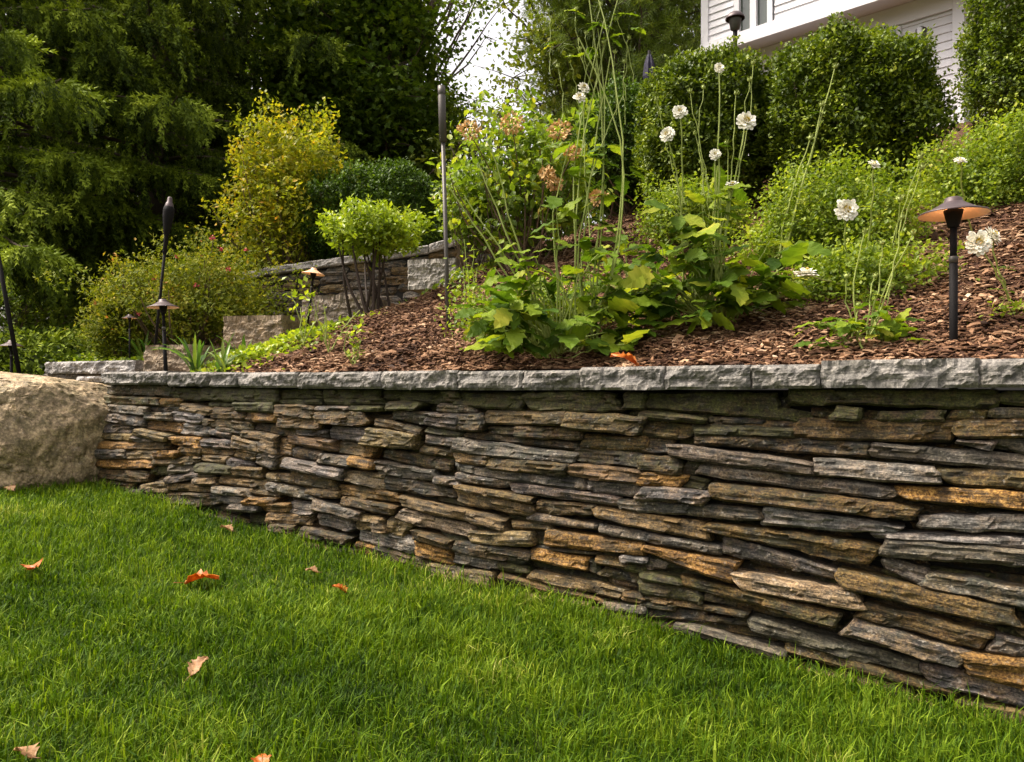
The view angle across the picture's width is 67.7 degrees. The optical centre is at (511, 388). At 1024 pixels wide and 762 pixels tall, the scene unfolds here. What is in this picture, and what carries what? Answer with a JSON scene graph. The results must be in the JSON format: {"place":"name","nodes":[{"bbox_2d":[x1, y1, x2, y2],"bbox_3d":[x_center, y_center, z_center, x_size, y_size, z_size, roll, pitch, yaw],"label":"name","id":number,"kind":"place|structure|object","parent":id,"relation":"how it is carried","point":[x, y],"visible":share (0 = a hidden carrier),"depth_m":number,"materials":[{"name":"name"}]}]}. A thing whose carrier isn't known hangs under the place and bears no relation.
{"place":"outdoors","nodes":[
{"label":"outdoors","id":0,"kind":"place"},
{"bbox_2d":[0,470,1023,761],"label":"lawn","id":1,"kind":"structure","parent":0,"point":[168,693],"depth_m":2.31,"materials":[{"name":"plant"}]},
{"bbox_2d":[3,484,15,490],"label":"fallen leaf","id":2,"kind":"object","parent":1,"relation":"on","point":[12,487],"visible":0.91,"depth_m":4.40,"materials":[{"name":"brown plant"}]},
{"bbox_2d":[13,742,40,758],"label":"fallen leaf","id":3,"kind":"object","parent":1,"relation":"on","point":[31,751],"visible":1,"depth_m":1.81,"materials":[{"name":"beige plant"}]},
{"bbox_2d":[21,558,42,569],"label":"fallen leaf","id":4,"kind":"object","parent":1,"relation":"on","point":[35,565],"visible":0.97,"depth_m":3.10,"materials":[{"name":"plant"}]},
{"bbox_2d":[0,371,111,490],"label":"boulder","id":5,"kind":"object","parent":1,"relation":"on","point":[51,429],"visible":0.56,"depth_m":4.63,"materials":[{"name":"stone"}]},
{"bbox_2d":[76,376,100,381],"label":"stone slab","id":6,"kind":"structure","parent":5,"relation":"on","point":[89,378],"depth_m":5.08,"materials":[{"name":"grey stone"}]},
{"bbox_2d":[173,569,218,583],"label":"fallen leaf","id":7,"kind":"object","parent":1,"relation":"on","point":[200,574],"visible":1,"depth_m":3.07,"materials":[{"name":"orange plant"}]},
{"bbox_2d":[185,656,208,680],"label":"fallen leaf","id":8,"kind":"object","parent":1,"relation":"on","point":[195,665],"visible":1,"depth_m":2.31,"materials":[{"name":"beige plant"}]},
{"bbox_2d":[220,524,232,530],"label":"fallen leaf","id":9,"kind":"object","parent":1,"relation":"on","point":[229,527],"visible":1,"depth_m":3.86,"materials":[{"name":"plant"}]},
{"bbox_2d":[251,754,271,761],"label":"fallen leaf","id":10,"kind":"object","parent":1,"relation":"on","point":[265,757],"visible":0.99,"depth_m":1.84,"materials":[{"name":"plant"}]},
{"bbox_2d":[306,565,317,572],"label":"fallen leaf","id":11,"kind":"object","parent":1,"relation":"on","point":[314,568],"visible":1,"depth_m":3.27,"materials":[{"name":"beige plant"}]},
{"bbox_2d":[332,583,347,592],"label":"fallen leaf","id":12,"kind":"object","parent":1,"relation":"on","point":[338,585],"visible":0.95,"depth_m":3.06,"materials":[{"name":"orange plant"}]},
{"bbox_2d":[94,358,1023,727],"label":"dry stone wall","id":13,"kind":"structure","parent":1,"relation":"on","point":[858,514],"depth_m":2.89,"materials":[{"name":"grey stone"}]},
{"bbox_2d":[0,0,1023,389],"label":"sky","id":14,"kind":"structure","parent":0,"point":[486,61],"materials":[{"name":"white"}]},
{"bbox_2d":[23,121,1023,395],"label":"garden slope","id":15,"kind":"structure","parent":0,"point":[897,293],"depth_m":3.57,"materials":[{"name":"brown wood"}]},
{"bbox_2d":[0,255,21,373],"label":"garden torch","id":16,"kind":"object","parent":15,"relation":"on","point":[10,323],"visible":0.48,"depth_m":5.89,"materials":[{"name":"black metal"}]},
{"bbox_2d":[0,340,24,372],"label":"path light","id":17,"kind":"object","parent":15,"relation":"on","point":[8,344],"visible":0.7,"depth_m":6.39,"materials":[{"name":"black metal"}]},
{"bbox_2d":[0,282,92,331],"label":"undergrowth shrub","id":18,"kind":"object","parent":15,"relation":"on","point":[3,321],"visible":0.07,"depth_m":12.29,"materials":[{"name":"green plant"}]},
{"bbox_2d":[0,344,116,375],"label":"ground cover","id":19,"kind":"object","parent":15,"relation":"on","point":[34,365],"visible":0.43,"depth_m":6.56,"materials":[{"name":"green plant"}]},
{"bbox_2d":[43,374,100,379],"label":"stone slab","id":20,"kind":"structure","parent":15,"relation":"on","point":[69,376],"depth_m":5.68,"materials":[{"name":"grey stone"}]},
{"bbox_2d":[44,360,143,373],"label":"stone slab","id":21,"kind":"structure","parent":20,"relation":"on","point":[86,367],"depth_m":5.53,"materials":[{"name":"grey stone"}]},
{"bbox_2d":[26,351,143,382],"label":"ground cover","id":22,"kind":"object","parent":15,"relation":"on","point":[89,355],"visible":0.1,"depth_m":6.40,"materials":[{"name":"green plant"}]},
{"bbox_2d":[0,0,190,331],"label":"spruce tree","id":23,"kind":"object","parent":15,"relation":"on","point":[16,321],"visible":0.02,"depth_m":14.26,"materials":[{"name":"green plant"}]},
{"bbox_2d":[0,323,194,386],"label":"undergrowth shrub","id":24,"kind":"object","parent":15,"relation":"on","point":[39,340],"visible":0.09,"depth_m":6.98,"materials":[{"name":"green plant"}]},
{"bbox_2d":[1,313,203,386],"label":"undergrowth shrub","id":25,"kind":"object","parent":15,"relation":"on","point":[55,325],"visible":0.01,"depth_m":8.95,"materials":[{"name":"green plant"}]},
{"bbox_2d":[73,265,159,360],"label":"rose shrub","id":26,"kind":"object","parent":15,"relation":"on","point":[113,322],"visible":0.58,"depth_m":6.50,"materials":[{"name":"green plant"}]},
{"bbox_2d":[0,0,233,328],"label":"spruce tree","id":27,"kind":"object","parent":15,"relation":"on","point":[38,91],"visible":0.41,"depth_m":9.12,"materials":[{"name":"green plant"}]},
{"bbox_2d":[122,314,137,358],"bbox_3d":[-3.058,-0.375,6.100,0.114,0.440,0.114,0,0,0],"label":"path light","id":28,"kind":"object","parent":15,"relation":"on","point":[129,317],"visible":1,"depth_m":6.09,"materials":[{"name":"black metal"}]},
{"bbox_2d":[0,24,262,304],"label":"woodland tree","id":29,"kind":"object","parent":15,"relation":"on","point":[194,203],"depth_m":19.43,"materials":[{"name":"green plant"}]},
{"bbox_2d":[113,330,160,355],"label":"daylily clump","id":30,"kind":"object","parent":15,"relation":"on","point":[138,351],"visible":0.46,"depth_m":6.38,"materials":[{"name":"green plant"}]},
{"bbox_2d":[146,299,179,370],"bbox_3d":[-2.254,-0.271,4.950,0.198,0.621,0.198,-2,0,0],"label":"path light","id":31,"kind":"object","parent":15,"relation":"on","point":[163,305],"visible":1,"depth_m":4.94,"materials":[{"name":"black metal"}]},
{"bbox_2d":[154,197,174,344],"bbox_3d":[-2.526,-0.765,5.500,0.080,1.240,0.080,6,0,0],"label":"garden torch","id":32,"kind":"object","parent":15,"relation":"on","point":[168,212],"visible":0.97,"depth_m":5.49,"materials":[{"name":"black metal"}]},
{"bbox_2d":[32,220,322,352],"bbox_3d":[-2.848,-0.796,6.868,2.198,1.416,2.246,0,0,0],"label":"rose shrub","id":33,"kind":"object","parent":15,"relation":"on","point":[200,311],"visible":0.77,"depth_m":6.52,"materials":[{"name":"green plant"}]},
{"bbox_2d":[0,0,375,325],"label":"spruce tree","id":34,"kind":"object","parent":15,"relation":"on","point":[195,123],"visible":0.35,"depth_m":9.70,"materials":[{"name":"green plant"}]},
{"bbox_2d":[143,344,237,371],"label":"step block","id":35,"kind":"structure","parent":15,"relation":"on","point":[153,360],"depth_m":5.23,"materials":[{"name":"grey stone"}]},
{"bbox_2d":[149,334,234,371],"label":"daylily clump","id":36,"kind":"object","parent":15,"relation":"on","point":[196,361],"visible":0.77,"depth_m":4.70,"materials":[{"name":"green plant"}]},
{"bbox_2d":[207,332,247,371],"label":"daylily clump","id":37,"kind":"object","parent":15,"relation":"on","point":[221,361],"visible":0.84,"depth_m":4.67,"materials":[{"name":"green plant"}]},
{"bbox_2d":[191,7,274,217],"bbox_3d":[-7.783,-6.425,24.218,9.627,11.543,10.178,0,0,21],"label":"woodland tree","id":38,"kind":"object","parent":15,"relation":"on","point":[246,70],"depth_m":20.66,"materials":[{"name":"green plant"}]},
{"bbox_2d":[216,335,258,349],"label":"daylily clump","id":39,"kind":"object","parent":15,"relation":"on","point":[243,341],"visible":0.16,"depth_m":5.52,"materials":[{"name":"green plant"}]},
{"bbox_2d":[0,0,486,330],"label":"spruce tree","id":40,"kind":"object","parent":15,"relation":"on","point":[295,47],"visible":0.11,"depth_m":11.80,"materials":[{"name":"green plant"}]},
{"bbox_2d":[223,315,318,347],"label":"step block","id":41,"kind":"structure","parent":15,"relation":"on","point":[260,328],"depth_m":5.97,"materials":[{"name":"grey stone"}]},
{"bbox_2d":[199,89,360,279],"bbox_3d":[-2.380,-2.115,8.135,1.687,2.214,1.777,0,0,41],"label":"yellowing shrub","id":42,"kind":"object","parent":15,"relation":"on","point":[270,197],"visible":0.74,"depth_m":7.91,"materials":[{"name":"yellow plant"}]},
{"bbox_2d":[190,302,399,371],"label":"ground cover","id":43,"kind":"object","parent":15,"relation":"on","point":[257,350],"visible":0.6,"depth_m":4.88,"materials":[{"name":"green plant"}]},
{"bbox_2d":[282,276,318,346],"bbox_3d":[-1.353,-0.503,4.898,0.239,0.467,0.220,0,0,-30],"label":"sapling","id":44,"kind":"object","parent":15,"relation":"on","point":[294,292],"visible":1,"depth_m":4.89,"materials":[{"name":"green plant"}]},
{"bbox_2d":[302,268,324,332],"bbox_3d":[-1.614,-0.701,6.100,0.183,0.532,0.183,7,0,0],"label":"path light","id":45,"kind":"object","parent":15,"relation":"on","point":[313,272],"visible":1,"depth_m":6.09,"materials":[{"name":"black metal"}]},
{"bbox_2d":[312,298,359,351],"bbox_3d":[-1.075,-0.376,4.616,0.280,0.328,0.130,0,0,-31],"label":"sapling","id":46,"kind":"object","parent":15,"relation":"on","point":[325,337],"visible":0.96,"depth_m":4.59,"materials":[{"name":"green plant"}]},
{"bbox_2d":[302,294,391,325],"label":"step block","id":47,"kind":"structure","parent":15,"relation":"on","point":[335,306],"depth_m":6.47,"materials":[{"name":"grey stone"}]},
{"bbox_2d":[342,318,371,364],"bbox_3d":[-0.873,-0.255,4.207,0.168,0.272,0.153,0,0,10],"label":"sapling","id":48,"kind":"object","parent":15,"relation":"on","point":[355,347],"visible":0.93,"depth_m":4.20,"materials":[{"name":"green plant"}]},
{"bbox_2d":[240,0,477,203],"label":"maple tree","id":49,"kind":"object","parent":15,"relation":"on","point":[400,31],"visible":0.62,"depth_m":12.05,"materials":[{"name":"green plant"}]},
{"bbox_2d":[292,155,454,260],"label":"dark evergreen bush","id":50,"kind":"object","parent":15,"relation":"on","point":[395,185],"visible":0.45,"depth_m":7.72,"materials":[{"name":"green plant"}]},
{"bbox_2d":[314,193,437,317],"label":"bright azalea","id":51,"kind":"object","parent":15,"relation":"on","point":[367,234],"visible":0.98,"depth_m":5.48,"materials":[{"name":"green plant"}]},
{"bbox_2d":[226,219,540,317],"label":"retaining wall","id":52,"kind":"structure","parent":15,"relation":"on","point":[330,282],"depth_m":7.50,"materials":[{"name":"stone"}]},
{"bbox_2d":[407,258,474,293],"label":"step block","id":53,"kind":"structure","parent":15,"relation":"on","point":[423,274],"depth_m":6.78,"materials":[{"name":"grey stone"}]},
{"bbox_2d":[438,85,449,329],"bbox_3d":[-0.401,-0.965,4.600,0.046,1.717,0.046,-2,0,0],"label":"garden torch","id":54,"kind":"object","parent":15,"relation":"on","point":[442,115],"visible":0.96,"depth_m":4.59,"materials":[{"name":"metal"}]},
{"bbox_2d":[408,0,525,201],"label":"slim tree","id":55,"kind":"object","parent":15,"relation":"on","point":[444,71],"visible":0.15,"depth_m":16.98,"materials":[{"name":"green plant"}]},
{"bbox_2d":[428,157,510,274],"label":"shrub","id":56,"kind":"object","parent":15,"relation":"on","point":[453,210],"visible":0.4,"depth_m":6.20,"materials":[{"name":"green plant"}]},
{"bbox_2d":[431,220,511,327],"bbox_3d":[-0.222,-0.621,4.315,0.451,0.661,0.342,0,0,0],"label":"sapling","id":57,"kind":"object","parent":15,"relation":"on","point":[456,294],"visible":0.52,"depth_m":4.29,"materials":[{"name":"green plant"}]},
{"bbox_2d":[405,248,543,300],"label":"ground cover","id":58,"kind":"object","parent":15,"relation":"on","point":[490,264],"visible":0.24,"depth_m":5.94,"materials":[{"name":"green plant"}]},
{"bbox_2d":[410,113,598,240],"bbox_3d":[-0.327,-2.899,12.354,3.013,2.822,2.990,0,0,-21],"label":"young tree","id":59,"kind":"object","parent":15,"relation":"on","point":[453,153],"visible":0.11,"depth_m":11.48,"materials":[{"name":"green plant"}]},
{"bbox_2d":[425,87,617,270],"bbox_3d":[0.085,-1.583,5.841,1.493,1.390,1.368,0,0,0],"label":"hydrangea shrub","id":60,"kind":"object","parent":15,"relation":"on","point":[526,176],"visible":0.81,"depth_m":5.72,"materials":[{"name":"green plant"}]},
{"bbox_2d":[434,265,613,350],"bbox_3d":[0.110,-0.386,3.986,0.995,0.510,0.942,0,0,0],"label":"catmint mound","id":61,"kind":"object","parent":15,"relation":"on","point":[480,295],"visible":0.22,"depth_m":3.86,"materials":[{"name":"green plant"}]},
{"bbox_2d":[531,101,606,237],"bbox_3d":[4.318,-7.650,30.052,9.669,10.966,9.146,0,0,-15],"label":"woodland tree","id":62,"kind":"object","parent":15,"relation":"on","point":[560,226],"depth_m":29.43,"materials":[{"name":"green plant"}]},
{"bbox_2d":[448,142,695,358],"bbox_3d":[0.264,-0.642,3.643,1.136,1.041,0.787,0,0,0],"label":"dahlia plant","id":63,"kind":"object","parent":15,"relation":"on","point":[507,309],"visible":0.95,"depth_m":3.52,"materials":[{"name":"green plant"}]},
{"bbox_2d":[464,0,700,231],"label":"birch tree","id":64,"kind":"object","parent":15,"relation":"on","point":[534,50],"visible":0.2,"depth_m":14.02,"materials":[{"name":"green plant"}]},
{"bbox_2d":[543,0,656,350],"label":"tall perennial","id":65,"kind":"object","parent":15,"relation":"on","point":[621,182],"visible":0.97,"depth_m":3.62,"materials":[{"name":"green plant"}]},
{"bbox_2d":[513,0,700,226],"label":"woodland tree","id":66,"kind":"object","parent":15,"relation":"on","point":[593,217],"depth_m":25.61,"materials":[{"name":"green plant"}]},
{"bbox_2d":[510,0,710,217],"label":"pine tree","id":67,"kind":"object","parent":15,"relation":"on","point":[661,44],"visible":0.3,"depth_m":13.19,"materials":[{"name":"green plant"}]},
{"bbox_2d":[570,71,651,218],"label":"dark hedge bush","id":68,"kind":"object","parent":15,"relation":"on","point":[614,158],"visible":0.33,"depth_m":7.04,"materials":[{"name":"green plant"}]},
{"bbox_2d":[610,351,641,365],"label":"fallen leaf","id":69,"kind":"object","parent":15,"relation":"on","point":[630,357],"visible":0.94,"depth_m":3.08,"materials":[{"name":"orange plant"}]},
{"bbox_2d":[565,228,692,306],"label":"dahlia plant","id":70,"kind":"object","parent":15,"relation":"on","point":[620,263],"visible":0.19,"depth_m":4.10,"materials":[{"name":"green plant"}]},
{"bbox_2d":[643,50,655,79],"bbox_3d":[1.710,-3.399,9.500,0.179,1.620,0.198,0,0,-38],"label":"torch","id":71,"kind":"object","parent":15,"relation":"on","point":[649,63],"visible":0.37,"depth_m":9.46,"materials":[{"name":"black metal"}]},
{"bbox_2d":[624,167,761,249],"bbox_3d":[1.241,-1.204,5.333,0.952,0.643,0.954,0,0,0],"label":"catmint mound","id":72,"kind":"object","parent":15,"relation":"on","point":[690,207],"visible":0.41,"depth_m":5.15,"materials":[{"name":"green plant"}]},
{"bbox_2d":[631,34,775,209],"bbox_3d":[1.619,-2.101,6.339,1.252,1.483,1.152,0,0,0],"label":"clipped boxwood","id":73,"kind":"object","parent":15,"relation":"on","point":[668,85],"visible":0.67,"depth_m":6.00,"materials":[{"name":"green plant"}]},
{"bbox_2d":[612,59,831,333],"bbox_3d":[0.993,-0.899,3.631,1.051,1.333,0.806,0,0,0],"label":"dahlia plant","id":74,"kind":"object","parent":15,"relation":"on","point":[729,284],"visible":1,"depth_m":3.52,"materials":[{"name":"green plant"}]},
{"bbox_2d":[725,11,744,85],"bbox_3d":[2.223,-2.833,7.600,0.190,1.840,0.190,0,0,0],"label":"post lamp","id":75,"kind":"object","parent":15,"relation":"on","point":[734,19],"visible":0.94,"depth_m":7.57,"materials":[{"name":"black metal"}]},
{"bbox_2d":[776,62,837,271],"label":"tall perennial","id":76,"kind":"object","parent":15,"relation":"on","point":[823,103],"visible":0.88,"depth_m":4.21,"materials":[{"name":"green plant"}]},
{"bbox_2d":[713,137,960,270],"bbox_3d":[1.929,-0.920,4.503,1.428,1.111,1.346,0,0,0],"label":"catmint mound","id":77,"kind":"object","parent":15,"relation":"on","point":[811,221],"visible":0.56,"depth_m":4.27,"materials":[{"name":"green plant"}]},
{"bbox_2d":[690,0,1014,155],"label":"white house","id":78,"kind":"structure","parent":15,"relation":"on","point":[767,26],"depth_m":11.05,"materials":[{"name":"paint"}]},
{"bbox_2d":[734,0,774,31],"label":"window","id":79,"kind":"structure","parent":78,"relation":"in","point":[756,12],"depth_m":11.74,"materials":[{"name":"white glass"}]},
{"bbox_2d":[871,26,900,71],"bbox_3d":[5.259,-4.820,10.875,0.530,0.540,0.045,0,0,42],"label":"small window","id":80,"kind":"structure","parent":78,"relation":"in","point":[899,27],"depth_m":10.71,"materials":[{"name":"white paint"}]},
{"bbox_2d":[753,11,965,201],"bbox_3d":[2.593,-2.044,5.903,1.427,1.550,1.359,0,0,0],"label":"clipped boxwood","id":81,"kind":"object","parent":15,"relation":"on","point":[897,93],"visible":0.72,"depth_m":5.48,"materials":[{"name":"green plant"}]},
{"bbox_2d":[794,153,926,285],"bbox_3d":[1.501,-0.786,3.454,0.922,0.666,0.293,0,0,-34],"label":"white dahlia","id":82,"kind":"object","parent":15,"relation":"on","point":[845,210],"visible":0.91,"depth_m":3.55,"materials":[{"name":"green plant"}]},
{"bbox_2d":[793,213,929,350],"bbox_3d":[1.342,-0.415,2.982,0.499,0.554,0.307,0,0,0],"label":"dahlia plant","id":83,"kind":"object","parent":15,"relation":"on","point":[888,328],"visible":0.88,"depth_m":2.97,"materials":[{"name":"green plant"}]},
{"bbox_2d":[779,219,979,310],"bbox_3d":[1.695,-0.498,3.749,1.002,0.621,0.902,0,0,0],"label":"catmint mound","id":84,"kind":"object","parent":15,"relation":"on","point":[837,268],"visible":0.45,"depth_m":3.56,"materials":[{"name":"green plant"}]},
{"bbox_2d":[917,196,990,388],"bbox_3d":[1.667,-0.352,2.880,0.241,0.743,0.241,0,0,0],"label":"path light","id":85,"kind":"object","parent":15,"relation":"on","point":[952,211],"visible":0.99,"depth_m":2.87,"materials":[{"name":"black metal"}]},
{"bbox_2d":[895,93,1023,225],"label":"catmint mound","id":86,"kind":"object","parent":15,"relation":"on","point":[996,169],"visible":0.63,"depth_m":4.71,"materials":[{"name":"green plant"}]},
{"bbox_2d":[952,157,972,230],"bbox_3d":[2.369,-0.994,3.994,0.078,0.386,0.307,0,0,42],"label":"white dahlia","id":87,"kind":"object","parent":15,"relation":"on","point":[959,160],"visible":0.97,"depth_m":3.92,"materials":[{"name":"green plant"}]},
{"bbox_2d":[947,0,1023,150],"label":"clipped boxwood","id":88,"kind":"object","parent":15,"relation":"on","point":[996,35],"visible":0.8,"depth_m":6.26,"materials":[{"name":"green plant"}]},
{"bbox_2d":[965,227,1015,301],"bbox_3d":[1.930,-0.498,3.064,0.242,0.306,0.084,0,0,-18],"label":"white dahlia","id":89,"kind":"object","parent":15,"relation":"on","point":[981,242],"visible":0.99,"depth_m":3.04,"materials":[{"name":"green plant"}]},
{"bbox_2d":[967,296,1023,388],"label":"catmint mound","id":90,"kind":"object","parent":15,"relation":"on","point":[1015,305],"visible":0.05,"depth_m":2.96,"materials":[{"name":"green plant"}]}
]}

